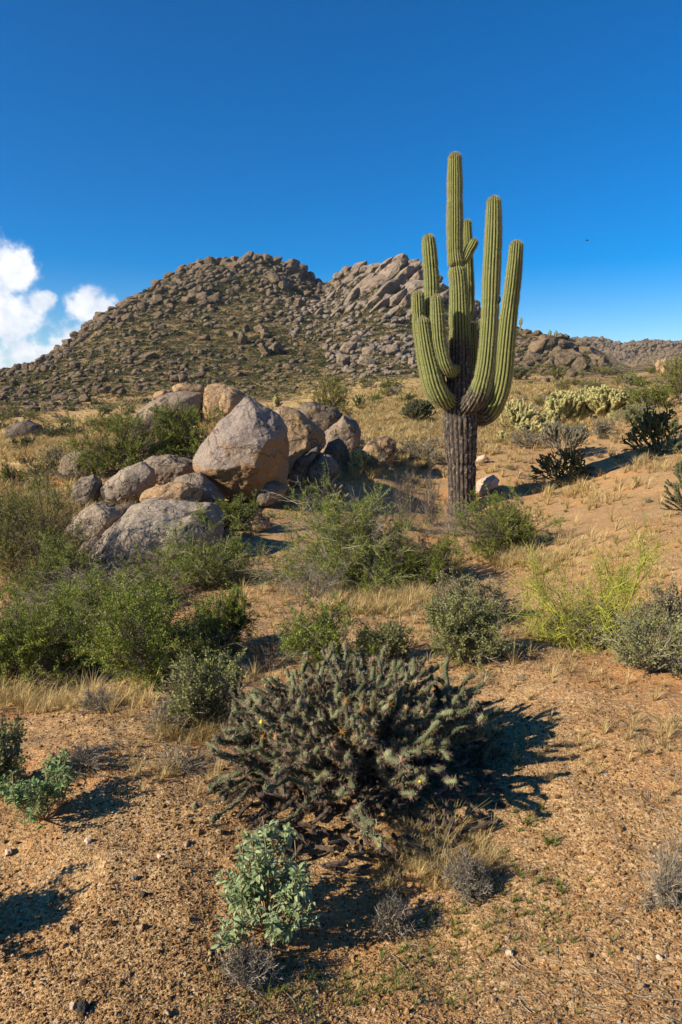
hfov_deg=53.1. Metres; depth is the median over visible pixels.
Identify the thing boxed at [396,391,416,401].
desert shrub
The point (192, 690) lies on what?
desert shrub
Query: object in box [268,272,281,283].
boulder
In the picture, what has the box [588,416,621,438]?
desert shrub
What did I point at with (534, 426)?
teddy bear cholla
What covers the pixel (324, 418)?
boulder
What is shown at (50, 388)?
boulder
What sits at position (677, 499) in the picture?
staghorn cholla
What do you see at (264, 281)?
boulder
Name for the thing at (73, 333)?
boulder
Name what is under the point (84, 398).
boulder
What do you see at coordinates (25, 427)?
boulder
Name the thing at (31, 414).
desert shrub
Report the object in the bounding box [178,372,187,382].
boulder
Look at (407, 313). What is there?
outcrop rock
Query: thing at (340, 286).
outcrop rock
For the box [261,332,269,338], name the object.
boulder
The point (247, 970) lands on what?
bare shrub
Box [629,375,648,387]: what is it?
desert shrub
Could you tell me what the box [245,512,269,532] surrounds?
rock
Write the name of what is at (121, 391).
boulder
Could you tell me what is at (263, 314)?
boulder
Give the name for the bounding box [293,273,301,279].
boulder
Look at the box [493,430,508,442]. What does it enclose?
teddy bear cholla
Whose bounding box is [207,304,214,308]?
boulder
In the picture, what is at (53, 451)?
desert shrub
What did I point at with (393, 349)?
boulder
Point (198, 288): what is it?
boulder
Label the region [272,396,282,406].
teddy bear cholla
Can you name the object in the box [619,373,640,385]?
desert shrub
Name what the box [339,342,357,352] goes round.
boulder
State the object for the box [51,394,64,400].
boulder
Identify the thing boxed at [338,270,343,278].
outcrop rock
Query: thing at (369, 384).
desert shrub
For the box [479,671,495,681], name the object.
desert shrub
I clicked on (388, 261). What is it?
boulder
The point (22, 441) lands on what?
desert shrub
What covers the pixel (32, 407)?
boulder
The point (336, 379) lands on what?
desert shrub
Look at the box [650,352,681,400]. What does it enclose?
desert shrub
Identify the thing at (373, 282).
outcrop rock
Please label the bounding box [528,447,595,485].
staghorn cholla
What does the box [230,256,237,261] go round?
boulder
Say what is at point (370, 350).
boulder
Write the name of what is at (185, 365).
boulder
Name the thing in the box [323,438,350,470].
boulder
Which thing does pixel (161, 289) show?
boulder
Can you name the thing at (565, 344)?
boulder
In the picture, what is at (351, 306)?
outcrop rock
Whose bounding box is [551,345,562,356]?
boulder
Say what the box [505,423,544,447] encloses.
desert shrub
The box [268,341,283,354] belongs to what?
boulder
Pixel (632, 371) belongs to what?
desert shrub
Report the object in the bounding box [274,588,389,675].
desert shrub
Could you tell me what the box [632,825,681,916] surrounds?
bare shrub
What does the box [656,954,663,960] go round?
stone
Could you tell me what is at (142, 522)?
boulder
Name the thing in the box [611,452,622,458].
desert shrub
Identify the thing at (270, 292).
boulder
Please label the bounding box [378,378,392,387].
desert shrub
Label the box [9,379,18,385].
boulder
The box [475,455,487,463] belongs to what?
rock
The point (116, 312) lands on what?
boulder
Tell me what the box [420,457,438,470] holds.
desert shrub
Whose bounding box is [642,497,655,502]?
desert shrub
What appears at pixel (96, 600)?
mesquite bush
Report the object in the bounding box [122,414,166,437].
desert shrub
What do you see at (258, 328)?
boulder
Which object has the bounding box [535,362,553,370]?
desert shrub
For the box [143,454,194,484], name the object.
boulder
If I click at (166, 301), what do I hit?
boulder
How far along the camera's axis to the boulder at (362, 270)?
217.75 m
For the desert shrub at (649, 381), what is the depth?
48.76 m
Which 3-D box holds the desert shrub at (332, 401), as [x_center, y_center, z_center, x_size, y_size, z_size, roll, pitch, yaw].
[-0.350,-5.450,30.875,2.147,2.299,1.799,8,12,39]
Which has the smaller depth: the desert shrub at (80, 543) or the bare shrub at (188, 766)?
the bare shrub at (188, 766)
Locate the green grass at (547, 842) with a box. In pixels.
[195,799,619,1023]
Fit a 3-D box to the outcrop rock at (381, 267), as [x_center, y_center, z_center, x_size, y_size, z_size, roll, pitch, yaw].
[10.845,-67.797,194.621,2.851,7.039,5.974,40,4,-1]
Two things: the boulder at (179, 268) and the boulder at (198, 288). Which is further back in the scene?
the boulder at (179, 268)
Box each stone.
[5,848,11,855]
[67,922,78,933]
[69,1001,76,1010]
[77,999,89,1015]
[84,837,91,844]
[122,971,131,979]
[131,874,138,879]
[136,923,145,932]
[140,891,146,897]
[163,1008,171,1018]
[183,840,188,846]
[491,997,496,1003]
[505,949,513,955]
[635,982,645,990]
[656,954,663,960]
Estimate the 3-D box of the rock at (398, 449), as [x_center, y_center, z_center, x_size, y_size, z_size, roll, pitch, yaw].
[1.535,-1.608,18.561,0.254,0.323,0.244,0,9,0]
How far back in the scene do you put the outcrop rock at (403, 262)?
192.57 m
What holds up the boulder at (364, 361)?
on the ground at (40, 889)
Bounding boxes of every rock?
[75,535,101,566]
[97,501,114,506]
[115,502,135,515]
[139,481,202,501]
[152,389,171,400]
[172,383,203,392]
[219,392,237,416]
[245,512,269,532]
[255,481,287,506]
[313,307,323,315]
[326,290,335,298]
[330,308,341,316]
[335,283,344,293]
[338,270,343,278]
[342,275,354,283]
[344,287,359,302]
[345,302,356,311]
[346,272,376,297]
[348,268,359,275]
[360,274,390,290]
[365,296,378,308]
[370,297,389,311]
[373,278,400,297]
[375,263,386,272]
[377,261,399,280]
[387,305,399,316]
[389,288,407,305]
[393,265,413,278]
[394,273,407,284]
[396,447,401,457]
[398,258,406,270]
[399,291,413,307]
[400,280,423,292]
[401,309,411,317]
[409,260,421,271]
[409,269,423,279]
[440,290,448,302]
[471,306,476,320]
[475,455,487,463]
[476,475,498,497]
[654,360,660,372]
[660,358,667,373]
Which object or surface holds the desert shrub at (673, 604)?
on the ground at (40, 889)
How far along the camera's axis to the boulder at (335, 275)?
230.14 m
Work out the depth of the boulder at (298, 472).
15.32 m
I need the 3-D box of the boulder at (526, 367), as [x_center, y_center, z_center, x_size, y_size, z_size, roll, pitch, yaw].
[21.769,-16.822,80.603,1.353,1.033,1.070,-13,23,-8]
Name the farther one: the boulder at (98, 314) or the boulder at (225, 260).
the boulder at (225, 260)
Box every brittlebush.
[0,749,76,828]
[211,816,322,951]
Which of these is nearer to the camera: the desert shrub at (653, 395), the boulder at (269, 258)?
the desert shrub at (653, 395)
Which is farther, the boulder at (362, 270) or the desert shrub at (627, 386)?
the boulder at (362, 270)
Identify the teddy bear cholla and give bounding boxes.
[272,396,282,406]
[347,449,371,469]
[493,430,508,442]
[499,398,540,429]
[515,418,548,435]
[537,409,562,427]
[544,390,591,422]
[574,385,595,397]
[582,384,631,416]
[606,410,616,420]
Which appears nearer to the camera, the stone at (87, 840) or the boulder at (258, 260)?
the stone at (87, 840)
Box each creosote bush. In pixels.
[0,443,108,597]
[0,465,50,547]
[1,526,100,598]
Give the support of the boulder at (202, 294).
on the ground at (40, 889)
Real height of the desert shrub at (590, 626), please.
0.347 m
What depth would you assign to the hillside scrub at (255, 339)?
117.89 m
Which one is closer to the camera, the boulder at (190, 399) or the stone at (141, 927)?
the stone at (141, 927)
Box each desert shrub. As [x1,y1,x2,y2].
[0,408,26,417]
[0,414,14,422]
[0,422,9,428]
[0,461,30,484]
[0,606,21,625]
[0,706,32,800]
[1,587,24,606]
[5,404,21,411]
[9,435,35,451]
[15,451,42,465]
[19,409,42,419]
[25,464,58,478]
[25,478,48,494]
[26,450,63,473]
[31,419,86,439]
[34,442,67,461]
[54,471,76,480]
[55,413,67,423]
[62,535,86,564]
[71,682,120,715]
[85,409,129,433]
[95,405,109,413]
[102,402,120,408]
[122,405,134,413]
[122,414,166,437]
[142,288,152,293]
[150,646,254,736]
[213,489,273,533]
[244,530,255,535]
[266,510,276,517]
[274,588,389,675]
[311,366,354,413]
[324,374,341,386]
[351,611,422,665]
[362,451,393,469]
[363,379,378,387]
[366,391,383,401]
[376,387,394,396]
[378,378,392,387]
[382,379,405,387]
[382,383,405,394]
[390,461,405,467]
[394,433,445,462]
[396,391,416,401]
[405,565,525,628]
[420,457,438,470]
[421,579,519,675]
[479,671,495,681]
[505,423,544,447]
[511,669,524,680]
[512,361,535,379]
[512,370,522,379]
[532,396,544,406]
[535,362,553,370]
[537,418,591,457]
[543,597,640,649]
[548,365,567,378]
[553,379,571,389]
[563,377,580,384]
[568,420,591,427]
[580,378,604,388]
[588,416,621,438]
[589,598,681,680]
[591,366,614,376]
[607,364,627,373]
[607,396,662,424]
[609,378,623,385]
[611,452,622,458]
[613,372,632,382]
[617,384,640,394]
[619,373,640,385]
[622,376,681,410]
[626,369,635,378]
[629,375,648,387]
[634,574,681,635]
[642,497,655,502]
[644,365,655,373]
[648,378,662,384]
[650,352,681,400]
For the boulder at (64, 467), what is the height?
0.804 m
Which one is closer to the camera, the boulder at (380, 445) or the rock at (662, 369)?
the boulder at (380, 445)
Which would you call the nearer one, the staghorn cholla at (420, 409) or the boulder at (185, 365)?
the staghorn cholla at (420, 409)
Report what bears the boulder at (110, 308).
on the ground at (40, 889)
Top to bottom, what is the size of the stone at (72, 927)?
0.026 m
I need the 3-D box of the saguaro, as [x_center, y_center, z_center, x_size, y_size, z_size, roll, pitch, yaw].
[2.713,-3.634,14.806,2.338,7.970,1.785,-5,10,-27]
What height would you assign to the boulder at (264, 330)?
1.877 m
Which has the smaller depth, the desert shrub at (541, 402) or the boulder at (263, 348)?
the desert shrub at (541, 402)
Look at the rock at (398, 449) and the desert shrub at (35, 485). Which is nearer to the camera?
the desert shrub at (35, 485)
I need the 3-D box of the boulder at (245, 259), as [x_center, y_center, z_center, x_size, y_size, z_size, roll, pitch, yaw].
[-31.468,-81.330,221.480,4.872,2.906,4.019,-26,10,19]
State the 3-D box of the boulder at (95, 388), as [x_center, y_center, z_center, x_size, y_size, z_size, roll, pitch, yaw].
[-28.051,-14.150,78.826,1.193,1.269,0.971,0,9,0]
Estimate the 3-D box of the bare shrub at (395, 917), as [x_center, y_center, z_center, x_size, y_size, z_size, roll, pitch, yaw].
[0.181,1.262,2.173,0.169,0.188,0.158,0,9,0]
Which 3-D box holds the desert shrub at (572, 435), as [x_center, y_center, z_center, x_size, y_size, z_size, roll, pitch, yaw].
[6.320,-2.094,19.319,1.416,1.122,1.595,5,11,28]
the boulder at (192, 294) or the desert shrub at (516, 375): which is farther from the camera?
the boulder at (192, 294)
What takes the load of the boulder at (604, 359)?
on the ground at (40, 889)
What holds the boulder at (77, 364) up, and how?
on the ground at (40, 889)
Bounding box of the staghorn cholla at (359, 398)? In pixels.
[352,393,365,407]
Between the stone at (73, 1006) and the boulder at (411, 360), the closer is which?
the stone at (73, 1006)
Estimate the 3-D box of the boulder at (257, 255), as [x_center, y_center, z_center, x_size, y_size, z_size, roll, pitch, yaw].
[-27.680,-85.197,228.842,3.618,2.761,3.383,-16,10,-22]
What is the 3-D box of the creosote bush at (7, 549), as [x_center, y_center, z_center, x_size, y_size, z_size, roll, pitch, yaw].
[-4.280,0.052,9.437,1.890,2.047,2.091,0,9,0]
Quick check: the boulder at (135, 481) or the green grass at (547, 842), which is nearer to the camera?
the green grass at (547, 842)
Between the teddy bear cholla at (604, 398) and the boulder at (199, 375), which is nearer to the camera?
the teddy bear cholla at (604, 398)
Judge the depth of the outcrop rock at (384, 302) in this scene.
145.97 m
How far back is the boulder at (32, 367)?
127.28 m
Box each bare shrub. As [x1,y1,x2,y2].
[46,733,111,783]
[138,689,211,746]
[151,731,219,775]
[215,931,285,998]
[245,628,284,673]
[264,550,359,605]
[373,881,424,942]
[390,466,425,530]
[412,494,481,537]
[415,458,444,525]
[433,840,494,912]
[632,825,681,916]
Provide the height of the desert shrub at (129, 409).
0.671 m
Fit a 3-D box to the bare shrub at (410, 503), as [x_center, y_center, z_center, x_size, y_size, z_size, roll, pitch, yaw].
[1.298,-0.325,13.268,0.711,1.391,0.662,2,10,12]
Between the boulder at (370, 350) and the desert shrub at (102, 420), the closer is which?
the desert shrub at (102, 420)
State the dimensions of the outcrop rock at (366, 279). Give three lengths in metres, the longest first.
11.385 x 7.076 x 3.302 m
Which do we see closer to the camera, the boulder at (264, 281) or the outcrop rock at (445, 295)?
the outcrop rock at (445, 295)
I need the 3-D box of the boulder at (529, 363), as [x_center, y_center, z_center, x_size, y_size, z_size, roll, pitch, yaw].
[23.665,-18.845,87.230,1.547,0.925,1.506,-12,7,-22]
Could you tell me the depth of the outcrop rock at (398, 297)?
149.96 m
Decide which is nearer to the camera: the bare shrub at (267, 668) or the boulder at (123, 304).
the bare shrub at (267, 668)
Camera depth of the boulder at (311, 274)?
240.16 m
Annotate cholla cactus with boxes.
[192,639,508,881]
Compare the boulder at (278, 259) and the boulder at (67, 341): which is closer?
the boulder at (67, 341)
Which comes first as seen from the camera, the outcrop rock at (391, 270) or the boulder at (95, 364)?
the boulder at (95, 364)
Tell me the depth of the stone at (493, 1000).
1.84 m
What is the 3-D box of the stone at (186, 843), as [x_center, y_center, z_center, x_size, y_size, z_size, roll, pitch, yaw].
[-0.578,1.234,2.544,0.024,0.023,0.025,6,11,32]
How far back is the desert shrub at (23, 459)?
19.15 m
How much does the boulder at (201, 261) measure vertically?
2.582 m
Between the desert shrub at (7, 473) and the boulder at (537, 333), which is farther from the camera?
the boulder at (537, 333)
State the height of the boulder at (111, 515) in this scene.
1.004 m
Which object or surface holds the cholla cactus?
on the ground at (40, 889)
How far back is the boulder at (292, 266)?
231.08 m
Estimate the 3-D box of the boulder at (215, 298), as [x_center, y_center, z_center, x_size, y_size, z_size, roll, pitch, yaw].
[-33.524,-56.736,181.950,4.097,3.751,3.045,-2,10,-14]
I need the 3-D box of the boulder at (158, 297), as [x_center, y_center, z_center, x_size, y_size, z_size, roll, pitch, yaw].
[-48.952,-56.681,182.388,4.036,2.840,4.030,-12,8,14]
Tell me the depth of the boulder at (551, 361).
80.84 m
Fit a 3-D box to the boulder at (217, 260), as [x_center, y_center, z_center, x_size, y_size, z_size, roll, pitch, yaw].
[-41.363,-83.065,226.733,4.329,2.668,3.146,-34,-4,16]
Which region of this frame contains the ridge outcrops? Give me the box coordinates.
[573,336,681,366]
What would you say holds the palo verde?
on the ground at (40, 889)
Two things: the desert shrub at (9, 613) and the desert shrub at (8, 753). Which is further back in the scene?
the desert shrub at (9, 613)
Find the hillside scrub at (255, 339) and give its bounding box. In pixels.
[0,260,598,416]
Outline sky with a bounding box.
[0,0,681,368]
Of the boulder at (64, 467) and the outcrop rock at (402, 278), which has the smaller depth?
the boulder at (64, 467)
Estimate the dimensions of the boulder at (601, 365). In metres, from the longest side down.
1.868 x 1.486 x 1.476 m
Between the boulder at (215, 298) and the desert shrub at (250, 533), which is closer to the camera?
the desert shrub at (250, 533)
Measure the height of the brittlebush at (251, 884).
0.383 m
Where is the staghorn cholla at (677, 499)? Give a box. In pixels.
[660,461,681,510]
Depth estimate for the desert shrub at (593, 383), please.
46.81 m
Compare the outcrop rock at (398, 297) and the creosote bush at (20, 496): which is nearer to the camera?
the creosote bush at (20, 496)
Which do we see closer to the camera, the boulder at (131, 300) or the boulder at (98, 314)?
the boulder at (98, 314)
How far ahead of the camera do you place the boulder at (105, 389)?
78.19 m
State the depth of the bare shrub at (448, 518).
13.02 m
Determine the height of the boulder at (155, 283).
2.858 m
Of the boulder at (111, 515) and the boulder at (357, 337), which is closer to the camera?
the boulder at (111, 515)
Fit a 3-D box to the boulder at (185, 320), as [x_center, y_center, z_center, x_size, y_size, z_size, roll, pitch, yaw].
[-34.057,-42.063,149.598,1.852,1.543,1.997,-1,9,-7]
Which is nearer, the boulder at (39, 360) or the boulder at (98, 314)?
the boulder at (39, 360)
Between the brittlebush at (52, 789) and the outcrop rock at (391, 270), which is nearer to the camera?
the brittlebush at (52, 789)
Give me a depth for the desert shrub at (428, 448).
18.81 m
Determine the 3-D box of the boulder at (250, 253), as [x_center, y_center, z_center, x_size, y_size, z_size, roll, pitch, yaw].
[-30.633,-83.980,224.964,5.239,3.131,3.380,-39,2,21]
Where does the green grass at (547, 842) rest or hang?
on the ground at (40, 889)
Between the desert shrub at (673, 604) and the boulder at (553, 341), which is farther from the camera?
the boulder at (553, 341)
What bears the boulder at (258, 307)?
on the ground at (40, 889)
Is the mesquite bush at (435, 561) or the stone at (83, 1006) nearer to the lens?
the stone at (83, 1006)
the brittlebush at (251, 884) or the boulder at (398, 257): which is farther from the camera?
the boulder at (398, 257)
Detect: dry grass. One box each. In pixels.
[0,373,681,893]
[337,674,681,937]
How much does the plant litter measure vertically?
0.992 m
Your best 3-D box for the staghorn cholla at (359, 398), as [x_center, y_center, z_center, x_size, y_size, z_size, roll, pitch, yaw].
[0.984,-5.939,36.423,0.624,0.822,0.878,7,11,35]
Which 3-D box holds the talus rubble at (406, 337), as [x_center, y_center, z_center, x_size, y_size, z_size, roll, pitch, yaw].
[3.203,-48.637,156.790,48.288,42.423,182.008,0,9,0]
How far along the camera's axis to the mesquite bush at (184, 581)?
8.02 m
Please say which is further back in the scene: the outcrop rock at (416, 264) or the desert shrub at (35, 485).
the outcrop rock at (416, 264)
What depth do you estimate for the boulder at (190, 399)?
23.19 m
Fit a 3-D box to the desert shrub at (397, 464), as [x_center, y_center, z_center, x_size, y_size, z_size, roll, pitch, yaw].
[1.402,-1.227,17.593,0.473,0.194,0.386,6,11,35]
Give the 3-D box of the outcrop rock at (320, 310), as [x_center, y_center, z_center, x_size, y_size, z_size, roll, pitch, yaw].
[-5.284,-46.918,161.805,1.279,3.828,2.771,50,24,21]
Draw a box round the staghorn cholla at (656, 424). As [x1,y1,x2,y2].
[620,406,681,457]
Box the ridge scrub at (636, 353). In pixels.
[570,337,681,367]
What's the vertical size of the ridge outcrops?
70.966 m
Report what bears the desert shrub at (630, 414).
on the ground at (40, 889)
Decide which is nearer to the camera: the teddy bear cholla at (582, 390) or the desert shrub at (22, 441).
the desert shrub at (22, 441)
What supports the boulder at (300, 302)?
on the ground at (40, 889)
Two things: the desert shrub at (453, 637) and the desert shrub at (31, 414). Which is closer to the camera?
the desert shrub at (453, 637)
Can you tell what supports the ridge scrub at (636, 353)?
on the ground at (40, 889)
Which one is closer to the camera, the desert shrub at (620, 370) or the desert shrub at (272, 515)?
the desert shrub at (272, 515)
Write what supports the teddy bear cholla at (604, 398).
on the ground at (40, 889)
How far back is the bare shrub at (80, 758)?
2.99 m
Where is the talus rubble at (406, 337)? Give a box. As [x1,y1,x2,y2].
[278,267,439,382]
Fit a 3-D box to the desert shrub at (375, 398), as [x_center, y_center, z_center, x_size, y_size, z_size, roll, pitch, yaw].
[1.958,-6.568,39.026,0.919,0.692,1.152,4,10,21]
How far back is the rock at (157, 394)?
26.90 m
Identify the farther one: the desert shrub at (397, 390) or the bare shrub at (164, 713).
the desert shrub at (397, 390)
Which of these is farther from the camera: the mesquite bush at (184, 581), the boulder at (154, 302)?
the boulder at (154, 302)
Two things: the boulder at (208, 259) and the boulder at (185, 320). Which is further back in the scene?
the boulder at (208, 259)
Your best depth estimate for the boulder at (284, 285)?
200.08 m
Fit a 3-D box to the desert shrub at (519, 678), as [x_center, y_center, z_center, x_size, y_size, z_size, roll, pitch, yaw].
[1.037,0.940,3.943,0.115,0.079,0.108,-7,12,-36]
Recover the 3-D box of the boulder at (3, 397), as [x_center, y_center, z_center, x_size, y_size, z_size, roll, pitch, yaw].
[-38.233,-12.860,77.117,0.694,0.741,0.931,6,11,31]
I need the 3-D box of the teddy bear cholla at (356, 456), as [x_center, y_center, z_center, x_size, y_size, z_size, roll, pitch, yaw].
[0.460,-1.239,16.549,0.583,0.605,0.623,6,11,32]
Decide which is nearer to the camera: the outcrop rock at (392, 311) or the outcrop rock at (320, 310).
the outcrop rock at (392, 311)
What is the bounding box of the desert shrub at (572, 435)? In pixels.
[537,418,591,457]
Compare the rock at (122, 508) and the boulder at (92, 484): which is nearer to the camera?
the rock at (122, 508)
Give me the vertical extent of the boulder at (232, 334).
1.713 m
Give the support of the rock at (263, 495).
on the ground at (40, 889)
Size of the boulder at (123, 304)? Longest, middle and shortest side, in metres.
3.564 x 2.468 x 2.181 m
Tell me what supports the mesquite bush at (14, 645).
on the ground at (40, 889)
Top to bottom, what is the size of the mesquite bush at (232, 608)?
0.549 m
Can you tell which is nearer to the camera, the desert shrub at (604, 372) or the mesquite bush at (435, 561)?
the mesquite bush at (435, 561)
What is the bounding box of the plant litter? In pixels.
[0,546,681,1023]
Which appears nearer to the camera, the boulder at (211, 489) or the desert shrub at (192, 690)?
the desert shrub at (192, 690)
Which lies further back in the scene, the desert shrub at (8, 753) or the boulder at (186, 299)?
the boulder at (186, 299)
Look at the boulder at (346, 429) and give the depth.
17.60 m
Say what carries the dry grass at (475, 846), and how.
on the ground at (40, 889)
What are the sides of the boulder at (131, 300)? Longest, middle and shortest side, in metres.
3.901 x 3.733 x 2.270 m
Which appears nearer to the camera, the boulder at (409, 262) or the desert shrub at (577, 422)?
the desert shrub at (577, 422)
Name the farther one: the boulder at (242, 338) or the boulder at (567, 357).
the boulder at (242, 338)
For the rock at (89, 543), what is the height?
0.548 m
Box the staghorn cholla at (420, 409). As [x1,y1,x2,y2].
[398,398,436,422]
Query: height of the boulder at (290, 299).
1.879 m
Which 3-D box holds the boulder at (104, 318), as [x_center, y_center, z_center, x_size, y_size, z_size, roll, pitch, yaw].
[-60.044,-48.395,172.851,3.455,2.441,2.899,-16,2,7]
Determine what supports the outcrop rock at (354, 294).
on the ground at (40, 889)
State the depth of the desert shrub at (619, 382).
52.93 m
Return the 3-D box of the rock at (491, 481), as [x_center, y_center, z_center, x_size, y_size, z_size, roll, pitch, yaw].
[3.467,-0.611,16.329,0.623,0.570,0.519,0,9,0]
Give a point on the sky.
(141, 140)
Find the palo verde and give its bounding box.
[501,500,678,656]
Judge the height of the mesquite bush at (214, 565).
1.152 m
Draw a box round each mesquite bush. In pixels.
[0,574,120,695]
[4,543,173,633]
[12,557,172,673]
[43,554,206,606]
[51,559,248,694]
[56,389,173,477]
[127,500,269,598]
[140,391,224,459]
[179,581,275,663]
[219,462,460,598]
[389,523,473,590]
[436,476,570,560]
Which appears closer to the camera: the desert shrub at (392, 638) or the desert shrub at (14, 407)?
the desert shrub at (392, 638)
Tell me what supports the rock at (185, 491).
on the ground at (40, 889)
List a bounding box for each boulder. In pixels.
[0,395,7,399]
[4,420,42,438]
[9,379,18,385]
[23,405,40,411]
[29,365,37,371]
[34,357,46,363]
[40,365,50,371]
[46,385,56,391]
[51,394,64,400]
[56,503,121,559]
[58,449,95,477]
[61,339,71,344]
[69,331,78,337]
[70,361,80,369]
[71,378,79,383]
[71,474,102,507]
[79,394,90,401]
[85,497,224,582]
[92,361,101,367]
[92,384,103,393]
[94,312,104,318]
[97,316,109,322]
[98,376,107,381]
[98,386,110,392]
[99,462,155,504]
[108,306,115,311]
[109,387,118,393]
[112,309,124,315]
[117,388,126,395]
[118,301,130,307]
[121,313,133,320]
[125,349,134,354]
[126,299,139,302]
[133,391,203,429]
[137,302,147,309]
[139,352,156,358]
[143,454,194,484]
[149,300,158,305]
[151,279,161,287]
[152,294,163,302]
[154,286,167,293]
[163,272,174,279]
[163,299,171,305]
[170,374,178,381]
[173,472,224,503]
[175,266,186,272]
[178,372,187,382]
[180,362,188,367]
[181,296,190,303]
[181,317,189,322]
[187,291,196,298]
[192,396,288,501]
[195,259,204,264]
[195,285,204,292]
[195,371,205,378]
[196,291,208,300]
[197,298,211,306]
[197,334,210,340]
[199,264,211,270]
[201,383,245,424]
[204,256,214,263]
[207,292,222,304]
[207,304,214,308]
[214,257,221,264]
[217,266,223,272]
[219,258,228,265]
[226,289,234,295]
[228,261,240,268]
[228,331,237,338]
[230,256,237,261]
[237,255,249,262]
[238,331,247,344]
[242,251,253,258]
[242,325,249,332]
[253,253,262,259]
[253,305,262,310]
[253,324,265,333]
[254,257,263,264]
[259,312,268,317]
[259,343,269,355]
[260,278,268,285]
[260,328,267,334]
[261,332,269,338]
[262,254,273,262]
[266,290,274,295]
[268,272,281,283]
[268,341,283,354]
[272,406,325,482]
[274,256,282,262]
[278,281,289,290]
[284,259,299,264]
[285,297,294,302]
[286,262,297,272]
[288,446,321,487]
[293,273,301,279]
[293,299,305,306]
[295,268,303,273]
[296,264,307,273]
[297,401,342,431]
[301,291,311,297]
[306,452,338,486]
[307,271,315,278]
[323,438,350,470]
[324,415,360,453]
[325,352,335,357]
[332,272,338,279]
[336,354,349,366]
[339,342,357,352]
[342,266,351,272]
[350,261,367,271]
[350,334,362,341]
[357,355,375,366]
[359,267,366,273]
[362,346,375,354]
[362,435,395,465]
[365,263,380,274]
[379,257,392,265]
[385,342,400,354]
[392,253,408,263]
[405,259,418,266]
[408,357,414,365]
[520,365,531,371]
[522,329,531,333]
[522,360,532,366]
[523,351,542,362]
[527,339,548,353]
[532,330,542,335]
[537,359,554,372]
[538,335,557,348]
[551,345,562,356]
[554,349,582,366]
[556,333,565,338]
[558,339,573,348]
[566,368,577,377]
[571,356,586,370]
[574,339,589,345]
[578,346,595,357]
[588,353,602,362]
[598,356,608,364]
[598,363,609,370]
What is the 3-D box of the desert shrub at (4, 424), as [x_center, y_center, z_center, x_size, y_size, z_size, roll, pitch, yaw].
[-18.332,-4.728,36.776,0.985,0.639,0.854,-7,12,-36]
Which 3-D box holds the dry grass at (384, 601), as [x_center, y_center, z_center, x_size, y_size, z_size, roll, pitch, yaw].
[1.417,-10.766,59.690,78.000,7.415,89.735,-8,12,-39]
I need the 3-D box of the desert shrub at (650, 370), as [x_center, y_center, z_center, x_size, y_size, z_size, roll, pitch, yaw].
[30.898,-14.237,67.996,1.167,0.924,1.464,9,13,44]
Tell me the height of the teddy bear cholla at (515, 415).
1.340 m
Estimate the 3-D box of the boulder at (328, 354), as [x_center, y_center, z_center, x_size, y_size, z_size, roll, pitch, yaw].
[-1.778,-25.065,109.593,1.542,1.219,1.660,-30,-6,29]
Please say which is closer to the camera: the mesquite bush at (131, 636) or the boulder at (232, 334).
the mesquite bush at (131, 636)
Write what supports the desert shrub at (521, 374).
on the ground at (40, 889)
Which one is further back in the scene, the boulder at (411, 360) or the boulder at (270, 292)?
the boulder at (270, 292)
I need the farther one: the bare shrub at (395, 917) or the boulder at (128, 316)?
the boulder at (128, 316)
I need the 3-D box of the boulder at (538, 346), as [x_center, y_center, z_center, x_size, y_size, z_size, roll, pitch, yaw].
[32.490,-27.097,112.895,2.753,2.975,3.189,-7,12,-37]
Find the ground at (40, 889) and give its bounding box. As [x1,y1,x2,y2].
[0,257,681,1023]
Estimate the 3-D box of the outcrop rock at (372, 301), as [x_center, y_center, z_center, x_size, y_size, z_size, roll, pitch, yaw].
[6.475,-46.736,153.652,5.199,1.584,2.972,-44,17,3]
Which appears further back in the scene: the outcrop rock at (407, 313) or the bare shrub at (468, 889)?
the outcrop rock at (407, 313)
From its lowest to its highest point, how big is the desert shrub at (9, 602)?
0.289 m
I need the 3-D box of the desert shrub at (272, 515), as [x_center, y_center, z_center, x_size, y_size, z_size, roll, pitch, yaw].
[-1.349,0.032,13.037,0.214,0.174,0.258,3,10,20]
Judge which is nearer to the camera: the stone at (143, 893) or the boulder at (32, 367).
the stone at (143, 893)
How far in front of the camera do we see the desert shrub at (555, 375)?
63.99 m
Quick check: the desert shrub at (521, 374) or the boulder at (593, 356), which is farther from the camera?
the boulder at (593, 356)
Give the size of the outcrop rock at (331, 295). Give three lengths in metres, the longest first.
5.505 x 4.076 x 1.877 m
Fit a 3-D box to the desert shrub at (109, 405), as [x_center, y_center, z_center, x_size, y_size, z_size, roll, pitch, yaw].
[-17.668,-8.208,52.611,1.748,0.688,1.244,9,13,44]
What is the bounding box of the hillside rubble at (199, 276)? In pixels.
[0,257,667,413]
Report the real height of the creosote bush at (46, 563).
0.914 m
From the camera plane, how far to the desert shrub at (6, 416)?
41.45 m
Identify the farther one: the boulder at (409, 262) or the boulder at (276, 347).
the boulder at (409, 262)
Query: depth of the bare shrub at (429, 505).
14.21 m
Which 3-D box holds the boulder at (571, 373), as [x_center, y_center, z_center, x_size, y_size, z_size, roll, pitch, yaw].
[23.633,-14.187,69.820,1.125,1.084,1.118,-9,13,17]
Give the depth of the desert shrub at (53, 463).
17.50 m
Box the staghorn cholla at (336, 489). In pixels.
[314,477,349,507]
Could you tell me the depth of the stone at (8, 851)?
2.57 m
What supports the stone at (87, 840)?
on the ground at (40, 889)
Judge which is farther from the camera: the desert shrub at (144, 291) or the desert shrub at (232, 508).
the desert shrub at (144, 291)
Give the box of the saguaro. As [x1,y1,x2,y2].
[410,151,524,515]
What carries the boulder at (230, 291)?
on the ground at (40, 889)
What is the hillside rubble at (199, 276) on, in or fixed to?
on the ground at (40, 889)

